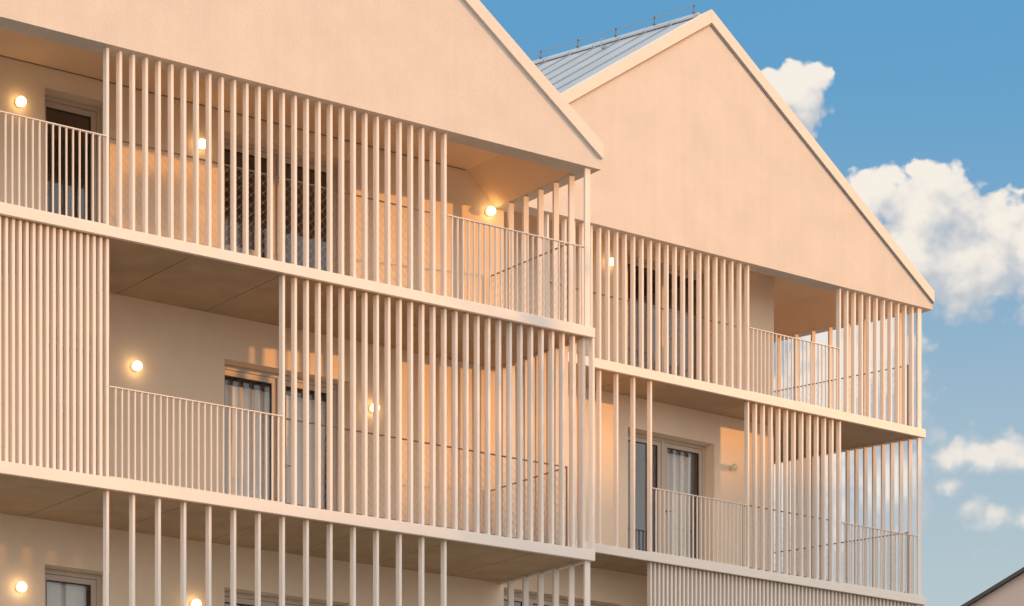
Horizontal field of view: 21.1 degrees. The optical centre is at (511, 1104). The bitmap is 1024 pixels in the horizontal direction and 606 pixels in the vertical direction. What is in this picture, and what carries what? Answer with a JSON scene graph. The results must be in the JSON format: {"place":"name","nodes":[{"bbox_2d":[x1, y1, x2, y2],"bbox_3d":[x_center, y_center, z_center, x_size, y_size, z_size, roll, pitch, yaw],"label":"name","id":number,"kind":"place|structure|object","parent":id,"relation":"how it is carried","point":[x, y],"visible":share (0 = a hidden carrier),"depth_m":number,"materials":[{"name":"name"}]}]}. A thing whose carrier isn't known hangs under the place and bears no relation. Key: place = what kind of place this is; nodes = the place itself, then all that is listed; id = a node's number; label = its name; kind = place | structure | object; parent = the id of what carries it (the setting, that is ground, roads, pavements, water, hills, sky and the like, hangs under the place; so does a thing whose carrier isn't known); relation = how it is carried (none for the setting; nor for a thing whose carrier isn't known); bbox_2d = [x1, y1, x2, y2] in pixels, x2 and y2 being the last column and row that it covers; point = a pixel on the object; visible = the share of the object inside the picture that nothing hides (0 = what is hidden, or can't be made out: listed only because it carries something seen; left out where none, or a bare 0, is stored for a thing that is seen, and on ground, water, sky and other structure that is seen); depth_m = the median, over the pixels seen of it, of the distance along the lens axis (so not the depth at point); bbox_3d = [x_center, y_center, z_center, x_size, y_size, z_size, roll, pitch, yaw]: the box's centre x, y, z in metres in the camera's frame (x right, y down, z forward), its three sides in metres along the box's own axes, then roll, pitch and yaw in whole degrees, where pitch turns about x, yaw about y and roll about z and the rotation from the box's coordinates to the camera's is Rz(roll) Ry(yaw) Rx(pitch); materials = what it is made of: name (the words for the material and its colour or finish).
{"place":"outdoors","nodes":[
{"label":"outdoors","id":0,"kind":"place"},
{"bbox_2d":[0,0,602,605],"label":"apartment building","id":1,"kind":"structure","parent":0,"point":[350,172],"depth_m":34.13,"materials":[{"name":"paint"}]},
{"bbox_2d":[14,96,25,107],"bbox_3d":[-5.937,-12.118,33.162,0.120,0.120,0.149,0,0,-36],"label":"wall lamp","id":2,"kind":"object","parent":1,"relation":"attached to","point":[20,101],"visible":1,"depth_m":33.12,"materials":[{"name":"white glass"}]},
{"bbox_2d":[15,582,26,591],"bbox_3d":[-5.931,-6.254,33.166,0.120,0.120,0.149,0,0,-36],"label":"wall lamp","id":3,"kind":"object","parent":1,"relation":"attached to","point":[20,586],"visible":1,"depth_m":33.12,"materials":[{"name":"white glass"}]},
{"bbox_2d":[47,582,85,605],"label":"curtain","id":4,"kind":"object","parent":1,"relation":"attached to","point":[59,594],"visible":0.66,"depth_m":34.00,"materials":[{"name":"grey fabric"}]},
{"bbox_2d":[49,332,89,473],"bbox_3d":[-5.476,-8.363,33.884,0.881,2.258,0.109,0,0,-36],"label":"balcony door","id":5,"kind":"structure","parent":1,"relation":"in","point":[49,332],"depth_m":34.07,"materials":[{"name":"metal"}]},
{"bbox_2d":[45,95,100,221],"bbox_3d":[-5.476,-11.266,33.884,0.881,2.258,0.109,0,0,-36],"label":"balcony door","id":6,"kind":"structure","parent":1,"relation":"in","point":[93,113],"depth_m":34.07,"materials":[{"name":"metal"}]},
{"bbox_2d":[45,568,100,605],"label":"balcony door","id":7,"kind":"structure","parent":1,"relation":"in","point":[93,581],"depth_m":33.97,"materials":[{"name":"metal"}]},
{"bbox_2d":[131,361,141,370],"bbox_3d":[-4.660,-9.174,34.095,0.120,0.120,0.149,0,0,-36],"label":"wall lamp","id":8,"kind":"object","parent":1,"relation":"attached to","point":[136,365],"visible":1,"depth_m":34.05,"materials":[{"name":"white glass"}]},
{"bbox_2d":[190,599,200,605],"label":"wall lamp","id":9,"kind":"object","parent":1,"relation":"attached to","point":[196,602],"visible":1,"depth_m":34.53,"materials":[{"name":"white glass"}]},
{"bbox_2d":[199,139,204,149],"bbox_3d":[-3.918,-12.123,34.638,0.120,0.120,0.149,0,0,-36],"label":"wall lamp","id":10,"kind":"object","parent":1,"relation":"attached to","point":[201,143],"visible":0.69,"depth_m":34.58,"materials":[{"name":"white glass"}]},
{"bbox_2d":[225,244,254,255],"bbox_3d":[-3.550,-10.645,35.611,0.718,0.980,0.067,0,0,-36],"label":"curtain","id":11,"kind":"object","parent":1,"relation":"hanging from","point":[238,250],"visible":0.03,"depth_m":35.66,"materials":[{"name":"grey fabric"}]},
{"bbox_2d":[225,385,268,499],"bbox_3d":[-3.436,-8.287,35.495,0.769,1.950,0.078,0,0,-36],"label":"curtain","id":12,"kind":"object","parent":1,"relation":"hanging from","point":[246,398],"visible":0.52,"depth_m":35.49,"materials":[{"name":"grey fabric"}]},
{"bbox_2d":[224,138,337,273],"bbox_3d":[-3.034,-11.266,35.670,1.891,2.258,0.109,0,0,-36],"label":"balcony door","id":13,"kind":"structure","parent":1,"relation":"in","point":[239,145],"depth_m":35.66,"materials":[{"name":"metal"}]},
{"bbox_2d":[224,364,337,509],"bbox_3d":[-3.034,-8.363,35.670,1.891,2.258,0.109,0,0,-36],"label":"balcony door","id":14,"kind":"structure","parent":1,"relation":"in","point":[272,379],"depth_m":35.64,"materials":[{"name":"metal"}]},
{"bbox_2d":[224,591,338,605],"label":"balcony door","id":15,"kind":"structure","parent":1,"relation":"in","point":[243,599],"depth_m":35.52,"materials":[{"name":"metal"}]},
{"bbox_2d":[286,395,325,508],"bbox_3d":[-2.762,-8.287,35.987,0.759,1.950,0.068,0,0,-36],"label":"curtain","id":16,"kind":"object","parent":1,"relation":"hanging from","point":[299,439],"visible":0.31,"depth_m":36.00,"materials":[{"name":"grey fabric"}]},
{"bbox_2d":[368,404,379,412],"bbox_3d":[-1.813,-9.184,36.177,0.120,0.120,0.149,0,0,-36],"label":"wall lamp","id":17,"kind":"object","parent":1,"relation":"attached to","point":[370,408],"visible":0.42,"depth_m":36.20,"materials":[{"name":"white glass"}]},
{"bbox_2d":[485,206,495,215],"bbox_3d":[-0.289,-12.142,37.291,0.120,0.120,0.149,0,0,-36],"label":"wall lamp","id":18,"kind":"object","parent":1,"relation":"attached to","point":[490,210],"visible":1,"depth_m":37.24,"materials":[{"name":"white glass"}]},
{"bbox_2d":[504,5,933,605],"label":"apartment building","id":19,"kind":"structure","parent":0,"point":[736,229],"depth_m":45.21,"materials":[{"name":"paint"}]},
{"bbox_2d":[504,591,606,605],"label":"balcony door","id":20,"kind":"structure","parent":19,"relation":"in","point":[517,596],"depth_m":44.09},
{"bbox_2d":[628,255,703,380],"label":"balcony door","id":21,"kind":"structure","parent":19,"relation":"in","point":[636,258],"depth_m":45.67,"materials":[{"name":"metal"}]},
{"bbox_2d":[628,431,704,559],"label":"balcony door","id":22,"kind":"structure","parent":19,"relation":"in","point":[661,444],"depth_m":45.73,"materials":[{"name":"metal"}]},
{"bbox_2d":[667,453,690,556],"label":"curtain","id":23,"kind":"object","parent":19,"relation":"hanging from","point":[678,473],"visible":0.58,"depth_m":45.99,"materials":[{"name":"grey fabric"}]},
{"bbox_2d":[729,464,737,470],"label":"wall lamp","id":24,"kind":"object","parent":19,"relation":"attached to","point":[733,467],"visible":1,"depth_m":46.20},
{"bbox_2d":[480,0,1023,605],"label":"sky","id":25,"kind":"structure","parent":0,"point":[918,104],"materials":[{"name":"blue"}]},
{"bbox_2d":[961,567,1023,605],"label":"roof","id":26,"kind":"structure","parent":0,"point":[1008,591],"depth_m":61.89,"materials":[{"name":"grey metal"}]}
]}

